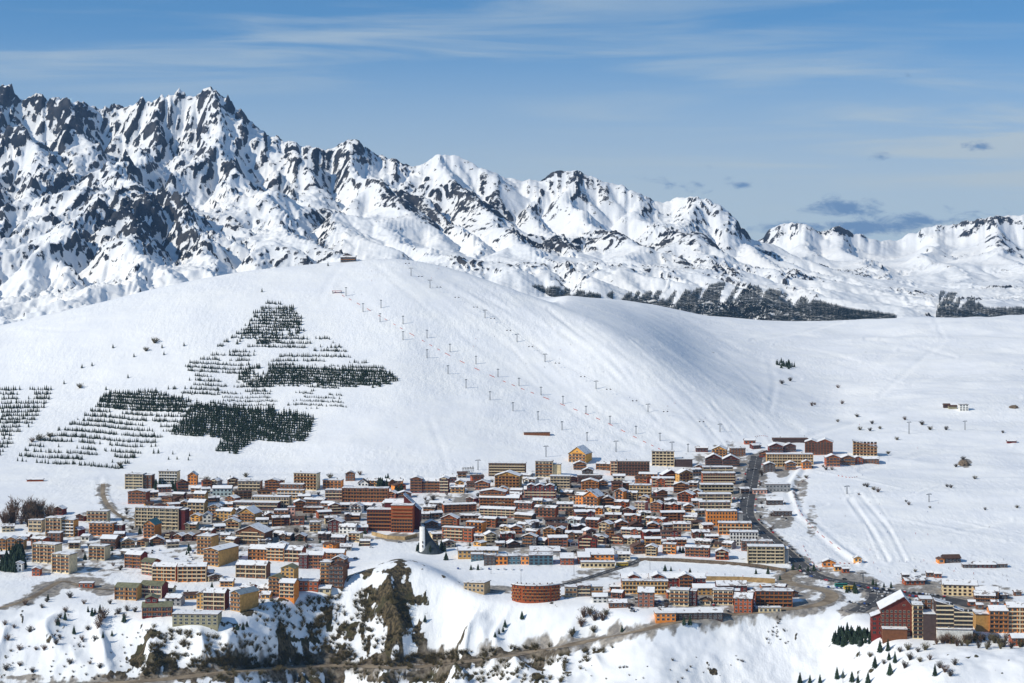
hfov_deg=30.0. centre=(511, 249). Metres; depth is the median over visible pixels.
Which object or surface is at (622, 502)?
chalet
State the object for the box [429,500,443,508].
chalet
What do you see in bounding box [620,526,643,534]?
chalet
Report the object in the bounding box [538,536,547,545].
chalet
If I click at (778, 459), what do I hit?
apartment block
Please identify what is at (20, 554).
conifer
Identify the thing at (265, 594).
house
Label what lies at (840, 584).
bus
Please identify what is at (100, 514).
apartment block
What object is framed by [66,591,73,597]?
bare bush
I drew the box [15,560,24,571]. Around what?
gabled house
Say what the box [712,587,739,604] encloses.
apartment block
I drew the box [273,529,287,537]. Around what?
chalet
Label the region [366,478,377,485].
house
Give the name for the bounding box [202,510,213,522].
gabled house
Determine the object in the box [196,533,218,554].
apartment block
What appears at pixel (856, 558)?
hut
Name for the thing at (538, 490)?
apartment block
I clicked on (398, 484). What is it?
house
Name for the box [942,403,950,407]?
hut
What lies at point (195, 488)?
chalet
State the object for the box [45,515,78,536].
apartment block
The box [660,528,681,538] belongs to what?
chalet
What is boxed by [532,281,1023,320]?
forest
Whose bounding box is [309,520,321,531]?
apartment block
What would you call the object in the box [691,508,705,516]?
chalet
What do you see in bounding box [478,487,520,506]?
hotel
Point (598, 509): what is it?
chalet
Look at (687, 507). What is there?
chalet
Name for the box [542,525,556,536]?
chalet
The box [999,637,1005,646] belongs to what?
bare tree
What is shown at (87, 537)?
chalet
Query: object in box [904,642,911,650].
bare bush
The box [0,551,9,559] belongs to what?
chalet
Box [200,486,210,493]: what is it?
chalet
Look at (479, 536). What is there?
chalet
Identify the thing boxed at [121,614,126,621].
conifer
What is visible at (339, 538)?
chalet
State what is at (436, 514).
chalet
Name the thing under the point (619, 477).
chalet
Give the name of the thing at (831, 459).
chalet
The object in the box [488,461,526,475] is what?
hotel
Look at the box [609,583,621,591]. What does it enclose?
house
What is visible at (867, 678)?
conifer
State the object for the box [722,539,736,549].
chalet
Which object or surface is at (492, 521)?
chalet
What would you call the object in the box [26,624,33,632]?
bare bush
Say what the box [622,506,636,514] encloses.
chalet
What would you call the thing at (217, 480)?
chalet
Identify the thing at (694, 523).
chalet
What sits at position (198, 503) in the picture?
apartment building
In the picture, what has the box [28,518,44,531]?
apartment block
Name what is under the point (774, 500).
hut
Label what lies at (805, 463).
chalet
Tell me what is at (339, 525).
gabled house
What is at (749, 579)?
boundary wall
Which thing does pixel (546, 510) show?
chalet
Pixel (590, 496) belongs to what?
chalet
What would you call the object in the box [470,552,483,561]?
modern building
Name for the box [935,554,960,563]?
lodge
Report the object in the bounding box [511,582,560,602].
round building
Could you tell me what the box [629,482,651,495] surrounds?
apartment block
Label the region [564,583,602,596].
row house
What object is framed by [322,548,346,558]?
apartment block
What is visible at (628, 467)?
apartment block
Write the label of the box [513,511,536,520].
chalet
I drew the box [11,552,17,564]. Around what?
conifer
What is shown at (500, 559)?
modern building
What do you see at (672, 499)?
chalet
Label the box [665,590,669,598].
house
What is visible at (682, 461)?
flat building
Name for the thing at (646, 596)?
gabled house
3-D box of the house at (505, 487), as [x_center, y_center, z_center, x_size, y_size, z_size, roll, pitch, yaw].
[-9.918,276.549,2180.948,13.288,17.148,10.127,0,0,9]
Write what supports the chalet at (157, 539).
on the snow ground
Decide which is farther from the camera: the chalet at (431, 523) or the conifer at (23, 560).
the chalet at (431, 523)
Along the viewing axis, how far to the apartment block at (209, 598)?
1666.06 m
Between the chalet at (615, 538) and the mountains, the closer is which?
the chalet at (615, 538)
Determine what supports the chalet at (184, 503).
on the snow ground
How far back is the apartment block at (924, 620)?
1571.81 m
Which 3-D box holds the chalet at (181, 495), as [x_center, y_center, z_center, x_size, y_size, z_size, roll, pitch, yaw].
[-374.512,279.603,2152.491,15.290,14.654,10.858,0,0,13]
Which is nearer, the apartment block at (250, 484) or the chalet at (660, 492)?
the chalet at (660, 492)
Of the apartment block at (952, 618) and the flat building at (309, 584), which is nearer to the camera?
the apartment block at (952, 618)
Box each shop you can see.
[559,552,573,564]
[576,551,590,563]
[584,548,614,559]
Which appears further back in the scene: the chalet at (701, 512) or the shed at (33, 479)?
the shed at (33, 479)
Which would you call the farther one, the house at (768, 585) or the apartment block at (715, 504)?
the apartment block at (715, 504)
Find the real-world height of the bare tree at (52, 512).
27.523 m
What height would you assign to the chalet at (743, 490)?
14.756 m
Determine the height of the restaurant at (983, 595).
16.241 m
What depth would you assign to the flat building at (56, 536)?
1918.32 m
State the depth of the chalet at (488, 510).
2052.18 m
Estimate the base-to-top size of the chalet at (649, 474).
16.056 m
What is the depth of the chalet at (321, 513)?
2046.11 m
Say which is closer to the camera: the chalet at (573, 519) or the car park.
the car park
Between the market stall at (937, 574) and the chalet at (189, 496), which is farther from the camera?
the chalet at (189, 496)
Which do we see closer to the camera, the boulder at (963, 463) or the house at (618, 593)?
the house at (618, 593)
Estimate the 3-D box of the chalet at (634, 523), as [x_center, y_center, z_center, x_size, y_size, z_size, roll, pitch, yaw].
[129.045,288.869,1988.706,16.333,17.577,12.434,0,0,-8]
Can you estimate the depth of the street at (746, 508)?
1963.14 m
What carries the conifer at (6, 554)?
on the snow ground
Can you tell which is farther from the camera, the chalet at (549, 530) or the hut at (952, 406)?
the hut at (952, 406)
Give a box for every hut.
[695,446,708,451]
[743,438,755,443]
[765,497,783,504]
[821,557,835,566]
[853,555,862,562]
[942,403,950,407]
[947,405,957,408]
[958,403,968,410]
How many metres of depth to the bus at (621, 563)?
1825.10 m
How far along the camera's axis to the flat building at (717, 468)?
2305.96 m
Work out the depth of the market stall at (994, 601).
1675.95 m
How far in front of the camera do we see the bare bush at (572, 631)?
1647.41 m
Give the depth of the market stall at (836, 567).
1806.32 m
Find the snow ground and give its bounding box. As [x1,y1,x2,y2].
[0,259,1023,682]
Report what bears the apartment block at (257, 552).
on the snow ground
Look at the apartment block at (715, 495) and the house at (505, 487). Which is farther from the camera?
the house at (505, 487)
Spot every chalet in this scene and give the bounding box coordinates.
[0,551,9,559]
[1,522,14,531]
[18,532,32,540]
[30,535,50,545]
[54,505,67,514]
[68,540,81,548]
[75,512,86,520]
[75,525,85,535]
[80,532,93,540]
[113,531,126,538]
[119,536,135,547]
[120,548,132,555]
[136,538,148,546]
[142,517,162,537]
[149,534,164,544]
[161,495,179,502]
[164,530,176,539]
[165,538,179,547]
[172,492,187,498]
[173,532,185,540]
[176,478,188,491]
[180,499,187,506]
[183,520,198,529]
[183,531,194,540]
[185,494,193,499]
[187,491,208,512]
[190,485,202,492]
[193,532,202,540]
[199,526,215,533]
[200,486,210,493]
[201,479,211,487]
[208,495,220,502]
[211,477,222,485]
[212,522,225,531]
[220,531,231,540]
[223,516,241,527]
[224,494,240,500]
[225,535,240,543]
[227,475,238,485]
[232,490,251,498]
[235,522,272,543]
[237,505,262,521]
[255,517,269,525]
[257,537,271,543]
[263,510,274,519]
[271,514,289,526]
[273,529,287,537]
[279,531,293,540]
[290,514,304,524]
[293,499,305,510]
[295,531,307,540]
[297,493,311,499]
[303,497,326,505]
[303,505,324,512]
[315,509,332,518]
[317,530,331,539]
[320,501,334,507]
[322,541,339,548]
[323,514,337,523]
[327,501,341,513]
[331,534,346,542]
[339,502,349,510]
[340,542,352,550]
[344,512,360,520]
[348,531,363,541]
[351,501,364,512]
[359,537,370,545]
[363,502,375,510]
[421,510,429,519]
[423,503,437,510]
[424,518,438,527]
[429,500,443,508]
[429,530,442,539]
[430,510,442,518]
[441,502,476,512]
[441,513,459,528]
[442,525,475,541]
[457,471,466,477]
[459,512,480,522]
[465,495,477,501]
[465,519,486,532]
[474,479,490,489]
[474,533,483,540]
[477,516,499,527]
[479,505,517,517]
[483,530,496,542]
[494,515,507,525]
[494,540,504,547]
[499,524,512,530]
[499,530,515,540]
[505,539,520,547]
[509,523,522,533]
[513,500,534,508]
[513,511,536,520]
[517,521,536,528]
[521,473,533,479]
[521,531,538,546]
[522,476,539,483]
[524,519,539,527]
[525,527,540,535]
[534,504,558,516]
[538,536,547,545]
[542,515,565,523]
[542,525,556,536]
[545,521,569,529]
[546,534,567,546]
[556,500,573,510]
[556,525,565,534]
[560,489,574,496]
[565,507,576,515]
[565,530,583,538]
[567,515,584,523]
[568,494,575,501]
[568,538,576,545]
[570,522,585,529]
[573,460,586,469]
[573,503,584,508]
[573,509,595,518]
[575,488,603,505]
[577,532,597,548]
[581,477,599,489]
[581,527,596,534]
[585,505,603,513]
[585,516,601,528]
[595,461,609,470]
[598,519,614,530]
[598,534,609,543]
[599,478,608,486]
[601,494,614,505]
[603,505,623,512]
[604,511,621,519]
[605,527,615,535]
[608,513,617,521]
[609,532,623,543]
[611,481,622,490]
[612,473,625,480]
[613,498,629,508]
[614,518,628,528]
[615,487,627,499]
[617,551,630,559]
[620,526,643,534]
[622,481,631,488]
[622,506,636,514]
[622,534,640,543]
[623,513,642,522]
[627,490,638,499]
[628,519,643,529]
[629,540,645,553]
[634,475,649,483]
[635,500,648,510]
[636,509,651,518]
[638,471,657,478]
[639,494,649,502]
[641,529,660,539]
[643,535,661,544]
[644,543,658,555]
[645,515,667,526]
[647,520,658,528]
[649,496,663,502]
[649,499,664,511]
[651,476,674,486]
[652,488,667,496]
[659,468,674,480]
[659,509,685,520]
[659,522,672,529]
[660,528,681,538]
[662,541,676,553]
[663,496,677,501]
[664,501,681,509]
[666,537,686,545]
[672,520,690,530]
[673,480,689,492]
[675,468,692,481]
[677,490,695,501]
[683,502,694,512]
[683,514,698,520]
[684,543,711,557]
[688,467,701,475]
[688,480,699,488]
[689,518,702,527]
[690,528,709,537]
[691,497,702,506]
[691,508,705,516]
[692,487,702,496]
[694,463,704,470]
[694,538,715,547]
[698,521,713,530]
[704,452,721,465]
[704,533,718,540]
[711,445,727,456]
[711,540,722,547]
[715,546,729,559]
[722,453,739,466]
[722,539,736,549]
[738,487,749,493]
[749,443,761,448]
[758,450,770,456]
[763,461,775,471]
[767,442,783,452]
[782,442,795,451]
[784,460,796,469]
[801,459,810,469]
[824,453,840,466]
[839,454,854,464]
[853,455,863,463]
[861,456,879,463]
[1007,633,1023,645]
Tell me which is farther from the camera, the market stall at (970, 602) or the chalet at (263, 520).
the chalet at (263, 520)
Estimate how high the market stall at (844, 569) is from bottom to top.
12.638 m
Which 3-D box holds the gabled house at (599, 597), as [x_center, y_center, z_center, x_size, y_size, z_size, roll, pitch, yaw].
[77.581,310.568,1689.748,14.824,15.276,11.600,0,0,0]
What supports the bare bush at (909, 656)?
on the snow ground
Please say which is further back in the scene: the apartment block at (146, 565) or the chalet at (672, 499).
the chalet at (672, 499)
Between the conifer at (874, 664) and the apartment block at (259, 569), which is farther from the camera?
the apartment block at (259, 569)
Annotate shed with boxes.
[26,478,43,481]
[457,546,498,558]
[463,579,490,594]
[523,431,549,435]
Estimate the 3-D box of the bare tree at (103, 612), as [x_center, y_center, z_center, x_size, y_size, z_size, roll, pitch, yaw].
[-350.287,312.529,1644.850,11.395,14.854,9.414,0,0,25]
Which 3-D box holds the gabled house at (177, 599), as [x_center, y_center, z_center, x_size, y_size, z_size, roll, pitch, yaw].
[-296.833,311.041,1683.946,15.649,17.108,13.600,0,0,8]
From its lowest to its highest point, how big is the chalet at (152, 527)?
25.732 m
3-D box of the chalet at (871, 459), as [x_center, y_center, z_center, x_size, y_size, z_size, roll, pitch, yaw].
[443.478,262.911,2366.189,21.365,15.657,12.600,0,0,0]
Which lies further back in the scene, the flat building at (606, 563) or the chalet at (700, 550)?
the chalet at (700, 550)
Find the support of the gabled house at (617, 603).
on the snow ground
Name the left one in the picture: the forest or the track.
the track
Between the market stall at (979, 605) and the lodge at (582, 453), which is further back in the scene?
the lodge at (582, 453)
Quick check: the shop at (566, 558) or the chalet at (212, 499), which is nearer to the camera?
the shop at (566, 558)
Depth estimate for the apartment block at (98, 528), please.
1955.08 m
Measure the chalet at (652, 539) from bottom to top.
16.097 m
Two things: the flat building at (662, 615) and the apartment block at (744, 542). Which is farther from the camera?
the apartment block at (744, 542)
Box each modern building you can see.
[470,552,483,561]
[483,553,528,565]
[528,552,553,564]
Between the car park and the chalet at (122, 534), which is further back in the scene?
the chalet at (122, 534)
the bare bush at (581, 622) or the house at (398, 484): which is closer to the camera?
the bare bush at (581, 622)
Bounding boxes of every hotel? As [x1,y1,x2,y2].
[233,494,291,509]
[410,475,449,492]
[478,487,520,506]
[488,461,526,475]
[494,470,522,487]
[804,437,832,454]
[852,439,877,455]
[869,589,911,643]
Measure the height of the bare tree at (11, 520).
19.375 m
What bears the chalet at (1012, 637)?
on the snow ground
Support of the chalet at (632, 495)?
on the snow ground
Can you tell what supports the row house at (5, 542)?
on the snow ground
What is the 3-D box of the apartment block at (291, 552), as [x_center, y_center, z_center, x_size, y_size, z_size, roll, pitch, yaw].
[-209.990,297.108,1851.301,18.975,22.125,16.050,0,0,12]
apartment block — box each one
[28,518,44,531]
[32,541,62,563]
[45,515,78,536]
[51,551,77,573]
[86,508,110,521]
[88,543,110,560]
[89,521,125,535]
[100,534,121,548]
[124,550,148,568]
[125,472,154,488]
[127,488,150,503]
[135,505,189,529]
[140,557,161,575]
[151,562,177,581]
[158,469,180,483]
[177,562,214,582]
[195,587,229,610]
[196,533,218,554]
[202,542,238,566]
[235,560,270,578]
[237,479,262,490]
[248,544,267,559]
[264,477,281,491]
[266,543,287,561]
[268,563,299,603]
[277,482,305,498]
[284,545,306,561]
[293,470,320,490]
[298,551,325,568]
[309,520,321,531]
[319,554,348,587]
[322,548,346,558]
[325,488,341,499]
[342,486,389,501]
[366,492,421,532]
[523,482,556,497]
[535,460,561,476]
[550,474,570,487]
[610,459,649,475]
[621,578,668,593]
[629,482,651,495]
[652,449,673,466]
[669,586,697,605]
[697,492,731,502]
[698,500,730,511]
[699,482,733,493]
[701,471,735,484]
[705,508,742,525]
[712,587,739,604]
[717,521,751,534]
[729,529,758,545]
[740,538,772,550]
[747,544,788,563]
[754,588,792,606]
[766,452,813,466]
[910,595,937,640]
[933,597,973,642]
[972,601,1023,632]
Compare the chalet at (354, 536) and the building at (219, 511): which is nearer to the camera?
the chalet at (354, 536)
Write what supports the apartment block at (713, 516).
on the snow ground
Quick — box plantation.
[0,263,794,468]
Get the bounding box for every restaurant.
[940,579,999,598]
[972,590,995,601]
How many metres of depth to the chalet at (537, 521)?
1995.18 m
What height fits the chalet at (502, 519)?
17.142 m
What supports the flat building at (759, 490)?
on the snow ground
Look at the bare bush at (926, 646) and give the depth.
1539.61 m
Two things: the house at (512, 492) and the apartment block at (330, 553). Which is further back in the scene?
the house at (512, 492)
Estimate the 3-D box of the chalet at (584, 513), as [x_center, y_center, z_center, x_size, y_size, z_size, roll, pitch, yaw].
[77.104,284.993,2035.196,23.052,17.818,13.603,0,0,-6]
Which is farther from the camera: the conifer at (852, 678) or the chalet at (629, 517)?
the chalet at (629, 517)
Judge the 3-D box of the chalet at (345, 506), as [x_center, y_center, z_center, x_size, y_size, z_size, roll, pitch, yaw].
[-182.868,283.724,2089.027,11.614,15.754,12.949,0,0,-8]
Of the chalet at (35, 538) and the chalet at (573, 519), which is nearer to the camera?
the chalet at (35, 538)
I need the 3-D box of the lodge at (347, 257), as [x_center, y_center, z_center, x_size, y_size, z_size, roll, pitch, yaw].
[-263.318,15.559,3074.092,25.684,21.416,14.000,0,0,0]
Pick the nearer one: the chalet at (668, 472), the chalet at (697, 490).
the chalet at (697, 490)
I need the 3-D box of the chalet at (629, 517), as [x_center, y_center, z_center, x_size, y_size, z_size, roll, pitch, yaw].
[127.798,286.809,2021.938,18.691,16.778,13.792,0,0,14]
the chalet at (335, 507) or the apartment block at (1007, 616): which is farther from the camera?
the chalet at (335, 507)
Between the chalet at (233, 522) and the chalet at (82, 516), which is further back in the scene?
the chalet at (82, 516)
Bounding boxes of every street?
[0,581,113,607]
[560,559,797,585]
[740,456,885,612]
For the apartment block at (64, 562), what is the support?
on the snow ground
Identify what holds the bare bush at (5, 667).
on the snow ground
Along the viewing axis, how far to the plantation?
2563.94 m
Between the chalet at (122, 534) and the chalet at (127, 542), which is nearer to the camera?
the chalet at (127, 542)
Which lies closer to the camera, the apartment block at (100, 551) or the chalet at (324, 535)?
the apartment block at (100, 551)
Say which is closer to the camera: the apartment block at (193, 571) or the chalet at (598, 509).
the apartment block at (193, 571)
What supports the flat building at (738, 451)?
on the snow ground
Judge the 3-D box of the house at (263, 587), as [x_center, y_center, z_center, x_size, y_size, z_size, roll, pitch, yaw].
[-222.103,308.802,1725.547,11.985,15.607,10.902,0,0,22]
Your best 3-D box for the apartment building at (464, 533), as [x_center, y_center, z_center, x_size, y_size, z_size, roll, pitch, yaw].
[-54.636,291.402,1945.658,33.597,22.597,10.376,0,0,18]
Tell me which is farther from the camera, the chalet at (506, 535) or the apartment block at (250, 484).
the apartment block at (250, 484)
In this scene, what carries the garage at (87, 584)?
on the snow ground
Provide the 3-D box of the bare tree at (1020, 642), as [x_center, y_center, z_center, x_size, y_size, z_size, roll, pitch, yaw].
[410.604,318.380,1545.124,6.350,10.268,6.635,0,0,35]
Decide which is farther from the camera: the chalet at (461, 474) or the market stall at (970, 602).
the chalet at (461, 474)
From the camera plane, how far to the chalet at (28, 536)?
1936.38 m
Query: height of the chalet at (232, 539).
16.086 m
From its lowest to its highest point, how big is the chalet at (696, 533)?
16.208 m
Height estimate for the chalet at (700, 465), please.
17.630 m
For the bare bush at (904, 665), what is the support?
on the snow ground
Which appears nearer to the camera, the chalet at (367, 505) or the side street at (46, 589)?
the side street at (46, 589)
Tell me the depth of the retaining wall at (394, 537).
1950.35 m
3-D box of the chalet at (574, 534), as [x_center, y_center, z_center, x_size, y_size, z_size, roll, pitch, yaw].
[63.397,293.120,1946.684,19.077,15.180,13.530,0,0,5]
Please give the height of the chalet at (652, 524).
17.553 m
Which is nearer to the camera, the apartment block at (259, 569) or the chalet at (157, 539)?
the apartment block at (259, 569)
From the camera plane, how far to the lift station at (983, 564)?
1821.14 m
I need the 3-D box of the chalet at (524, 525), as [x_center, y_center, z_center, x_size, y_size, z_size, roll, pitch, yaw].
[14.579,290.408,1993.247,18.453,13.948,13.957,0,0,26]
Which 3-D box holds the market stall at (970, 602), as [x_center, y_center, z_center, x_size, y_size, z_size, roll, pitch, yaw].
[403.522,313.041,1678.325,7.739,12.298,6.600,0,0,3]
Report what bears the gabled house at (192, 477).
on the snow ground
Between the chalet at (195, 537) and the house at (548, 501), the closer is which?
the chalet at (195, 537)
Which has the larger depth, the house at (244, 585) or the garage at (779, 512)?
the garage at (779, 512)
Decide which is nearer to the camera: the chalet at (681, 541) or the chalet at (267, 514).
the chalet at (681, 541)
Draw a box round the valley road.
[94,570,838,682]
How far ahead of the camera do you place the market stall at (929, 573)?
1784.48 m
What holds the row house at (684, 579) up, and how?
on the snow ground
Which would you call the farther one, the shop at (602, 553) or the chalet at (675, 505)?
the chalet at (675, 505)
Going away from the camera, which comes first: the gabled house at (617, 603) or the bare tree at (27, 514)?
the gabled house at (617, 603)
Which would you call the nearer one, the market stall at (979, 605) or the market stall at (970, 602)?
the market stall at (979, 605)
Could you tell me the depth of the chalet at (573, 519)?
2011.24 m
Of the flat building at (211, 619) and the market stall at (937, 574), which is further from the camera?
the market stall at (937, 574)
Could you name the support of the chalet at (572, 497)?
on the snow ground
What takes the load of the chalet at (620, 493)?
on the snow ground
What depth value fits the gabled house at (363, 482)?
2213.85 m
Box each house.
[0,535,27,549]
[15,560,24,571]
[32,565,42,575]
[114,582,142,600]
[141,580,167,598]
[141,593,173,618]
[143,500,153,505]
[150,490,158,497]
[154,503,166,505]
[157,484,171,492]
[164,593,185,605]
[165,502,180,506]
[168,584,176,592]
[183,590,198,599]
[187,471,198,484]
[190,512,202,520]
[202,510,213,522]
[207,573,222,581]
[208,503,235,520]
[212,485,232,495]
[219,501,233,506]
[219,576,235,586]
[230,586,259,611]
[239,582,257,588]
[257,488,272,494]
[258,583,268,592]
[260,591,272,598]
[318,585,332,595]
[328,517,358,533]
[345,470,355,480]
[357,478,368,485]
[357,524,368,532]
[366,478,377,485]
[383,478,394,486]
[389,489,397,497]
[391,481,405,489]
[393,477,403,483]
[397,489,411,497]
[440,538,455,547]
[442,473,456,482]
[450,485,464,492]
[455,479,464,484]
[466,481,476,487]
[470,473,484,480]
[472,539,486,545]
[499,485,509,492]
[509,491,522,499]
[510,488,522,491]
[532,498,542,505]
[542,498,553,504]
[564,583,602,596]
[571,475,576,482]
[591,593,607,602]
[608,599,627,607]
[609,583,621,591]
[610,589,625,598]
[620,571,706,587]
[637,586,654,606]
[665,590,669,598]
[699,595,712,604]
[715,580,747,591]
[733,592,753,612]
[759,583,771,587]
[773,583,787,587]
[792,590,798,596]
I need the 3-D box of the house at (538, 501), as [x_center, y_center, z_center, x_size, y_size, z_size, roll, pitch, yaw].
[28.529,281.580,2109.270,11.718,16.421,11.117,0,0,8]
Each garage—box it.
[78,581,94,587]
[772,509,792,516]
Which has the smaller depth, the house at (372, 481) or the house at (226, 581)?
the house at (226, 581)
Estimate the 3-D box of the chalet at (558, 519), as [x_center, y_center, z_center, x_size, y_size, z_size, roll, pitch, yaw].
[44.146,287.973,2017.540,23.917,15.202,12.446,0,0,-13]
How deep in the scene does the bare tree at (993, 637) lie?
1555.90 m
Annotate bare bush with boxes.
[2,663,9,670]
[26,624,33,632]
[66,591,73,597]
[568,628,576,636]
[576,616,585,626]
[577,606,588,617]
[589,609,599,620]
[590,625,596,632]
[597,610,607,620]
[902,659,907,668]
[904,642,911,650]
[905,652,912,660]
[920,642,929,649]
[940,664,948,672]
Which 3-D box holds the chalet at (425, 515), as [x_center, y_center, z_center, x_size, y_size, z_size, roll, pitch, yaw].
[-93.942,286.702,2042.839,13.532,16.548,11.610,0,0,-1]
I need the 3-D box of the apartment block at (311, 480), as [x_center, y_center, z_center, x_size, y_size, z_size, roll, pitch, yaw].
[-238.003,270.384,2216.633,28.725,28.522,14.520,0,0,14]
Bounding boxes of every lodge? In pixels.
[340,253,356,261]
[568,445,592,462]
[902,577,925,584]
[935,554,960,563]
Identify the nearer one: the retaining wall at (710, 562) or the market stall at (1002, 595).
the market stall at (1002, 595)
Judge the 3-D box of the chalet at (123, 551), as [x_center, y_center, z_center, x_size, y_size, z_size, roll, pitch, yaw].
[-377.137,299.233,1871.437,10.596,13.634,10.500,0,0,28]
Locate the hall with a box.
[529,546,560,554]
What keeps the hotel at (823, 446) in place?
on the snow ground
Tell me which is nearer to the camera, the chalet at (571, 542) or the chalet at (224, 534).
the chalet at (571, 542)
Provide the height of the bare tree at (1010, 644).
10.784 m
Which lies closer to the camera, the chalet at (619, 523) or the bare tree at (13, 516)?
the chalet at (619, 523)
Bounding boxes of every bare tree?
[0,508,9,523]
[6,498,21,514]
[7,496,20,510]
[7,512,14,522]
[8,504,18,522]
[16,510,25,523]
[22,500,35,525]
[34,501,46,517]
[43,506,56,516]
[93,614,103,628]
[96,609,105,620]
[99,607,111,616]
[945,631,954,643]
[953,635,959,645]
[973,629,981,641]
[990,634,996,642]
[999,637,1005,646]
[1008,640,1014,648]
[1017,638,1023,646]
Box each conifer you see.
[0,556,3,570]
[2,558,7,571]
[4,549,9,559]
[7,559,11,571]
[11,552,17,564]
[11,558,17,572]
[17,547,22,560]
[22,555,26,568]
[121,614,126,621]
[688,615,691,625]
[797,673,802,682]
[834,668,839,678]
[849,672,854,681]
[865,673,870,682]
[871,657,877,668]
[877,641,883,652]
[885,640,890,650]
[886,663,892,675]
[892,652,897,662]
[932,665,937,675]
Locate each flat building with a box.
[47,531,63,541]
[172,609,221,631]
[273,506,295,515]
[299,577,320,591]
[323,478,343,488]
[577,467,602,483]
[580,559,615,567]
[654,607,723,623]
[674,457,692,466]
[691,583,715,594]
[702,465,732,470]
[729,446,745,455]
[752,488,766,493]
[758,605,781,612]
[764,482,790,491]
[772,437,808,442]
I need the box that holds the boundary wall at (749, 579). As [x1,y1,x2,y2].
[706,576,774,582]
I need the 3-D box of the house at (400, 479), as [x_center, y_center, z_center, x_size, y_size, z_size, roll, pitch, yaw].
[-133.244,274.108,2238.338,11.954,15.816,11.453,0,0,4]
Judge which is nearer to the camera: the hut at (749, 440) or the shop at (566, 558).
the shop at (566, 558)
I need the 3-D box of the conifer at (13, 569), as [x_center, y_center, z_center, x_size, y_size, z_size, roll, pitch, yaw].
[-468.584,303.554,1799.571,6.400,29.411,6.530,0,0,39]
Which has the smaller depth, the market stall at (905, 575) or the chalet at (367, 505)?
the market stall at (905, 575)
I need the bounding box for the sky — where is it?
[0,0,1023,241]
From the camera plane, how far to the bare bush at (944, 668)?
1476.80 m
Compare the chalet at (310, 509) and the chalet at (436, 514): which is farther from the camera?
the chalet at (310, 509)
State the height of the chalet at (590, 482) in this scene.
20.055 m
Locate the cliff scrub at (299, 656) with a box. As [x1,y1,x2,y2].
[128,586,612,682]
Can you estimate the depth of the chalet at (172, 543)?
1902.23 m
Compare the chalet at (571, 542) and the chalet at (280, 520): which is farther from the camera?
the chalet at (280, 520)
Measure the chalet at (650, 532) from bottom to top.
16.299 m
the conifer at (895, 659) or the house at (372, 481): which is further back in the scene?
the house at (372, 481)
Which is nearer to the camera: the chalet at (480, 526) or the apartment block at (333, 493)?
the chalet at (480, 526)
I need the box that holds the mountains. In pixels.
[0,84,1023,324]
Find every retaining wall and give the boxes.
[372,532,416,539]
[640,558,785,571]
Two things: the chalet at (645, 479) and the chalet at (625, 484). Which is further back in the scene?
the chalet at (645, 479)
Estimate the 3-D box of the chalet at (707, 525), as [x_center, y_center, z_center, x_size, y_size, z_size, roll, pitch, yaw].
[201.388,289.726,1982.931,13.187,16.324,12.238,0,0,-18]
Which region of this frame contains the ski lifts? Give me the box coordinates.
[336,292,658,448]
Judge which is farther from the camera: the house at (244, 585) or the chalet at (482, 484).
the chalet at (482, 484)
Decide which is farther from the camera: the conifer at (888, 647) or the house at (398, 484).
the house at (398, 484)
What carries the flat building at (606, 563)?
on the snow ground
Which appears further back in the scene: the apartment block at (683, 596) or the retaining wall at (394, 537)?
the retaining wall at (394, 537)
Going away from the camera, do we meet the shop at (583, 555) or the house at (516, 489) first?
the shop at (583, 555)
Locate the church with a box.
[418,526,442,554]
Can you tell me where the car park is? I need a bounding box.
[865,590,970,606]
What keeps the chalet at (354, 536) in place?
on the snow ground
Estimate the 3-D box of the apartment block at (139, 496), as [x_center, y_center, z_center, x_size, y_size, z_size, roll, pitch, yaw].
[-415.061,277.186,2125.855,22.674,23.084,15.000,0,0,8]
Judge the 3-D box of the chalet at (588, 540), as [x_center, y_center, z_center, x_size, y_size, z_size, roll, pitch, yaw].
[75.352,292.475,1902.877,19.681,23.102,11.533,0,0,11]
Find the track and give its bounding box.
[100,484,134,519]
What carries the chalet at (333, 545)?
on the snow ground
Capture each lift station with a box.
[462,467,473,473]
[961,561,1007,567]
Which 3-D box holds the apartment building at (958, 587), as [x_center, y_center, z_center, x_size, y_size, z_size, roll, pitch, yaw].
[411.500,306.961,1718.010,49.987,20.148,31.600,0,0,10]
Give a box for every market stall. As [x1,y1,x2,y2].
[833,565,841,570]
[841,567,849,572]
[900,573,909,577]
[925,571,933,576]
[933,572,941,577]
[966,599,975,605]
[974,602,983,608]
[989,599,998,604]
[999,592,1007,598]
[1012,589,1021,595]
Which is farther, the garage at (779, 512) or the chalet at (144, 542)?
the garage at (779, 512)
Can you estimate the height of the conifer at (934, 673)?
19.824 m
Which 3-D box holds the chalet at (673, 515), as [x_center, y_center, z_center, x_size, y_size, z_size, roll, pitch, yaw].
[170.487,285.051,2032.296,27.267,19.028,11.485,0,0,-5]
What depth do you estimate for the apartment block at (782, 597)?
1680.51 m
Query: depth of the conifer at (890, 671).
1521.89 m
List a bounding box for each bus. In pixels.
[616,562,627,565]
[834,583,847,586]
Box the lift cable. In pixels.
[408,260,711,421]
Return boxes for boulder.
[958,460,969,465]
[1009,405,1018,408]
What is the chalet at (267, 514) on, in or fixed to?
on the snow ground
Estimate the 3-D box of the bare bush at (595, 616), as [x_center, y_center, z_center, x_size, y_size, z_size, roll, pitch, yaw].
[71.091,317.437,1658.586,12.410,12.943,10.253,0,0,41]
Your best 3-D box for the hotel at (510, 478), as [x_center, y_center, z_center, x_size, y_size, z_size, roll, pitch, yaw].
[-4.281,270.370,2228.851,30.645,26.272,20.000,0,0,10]
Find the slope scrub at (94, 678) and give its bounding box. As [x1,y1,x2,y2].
[9,618,788,682]
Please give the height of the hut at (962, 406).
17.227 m

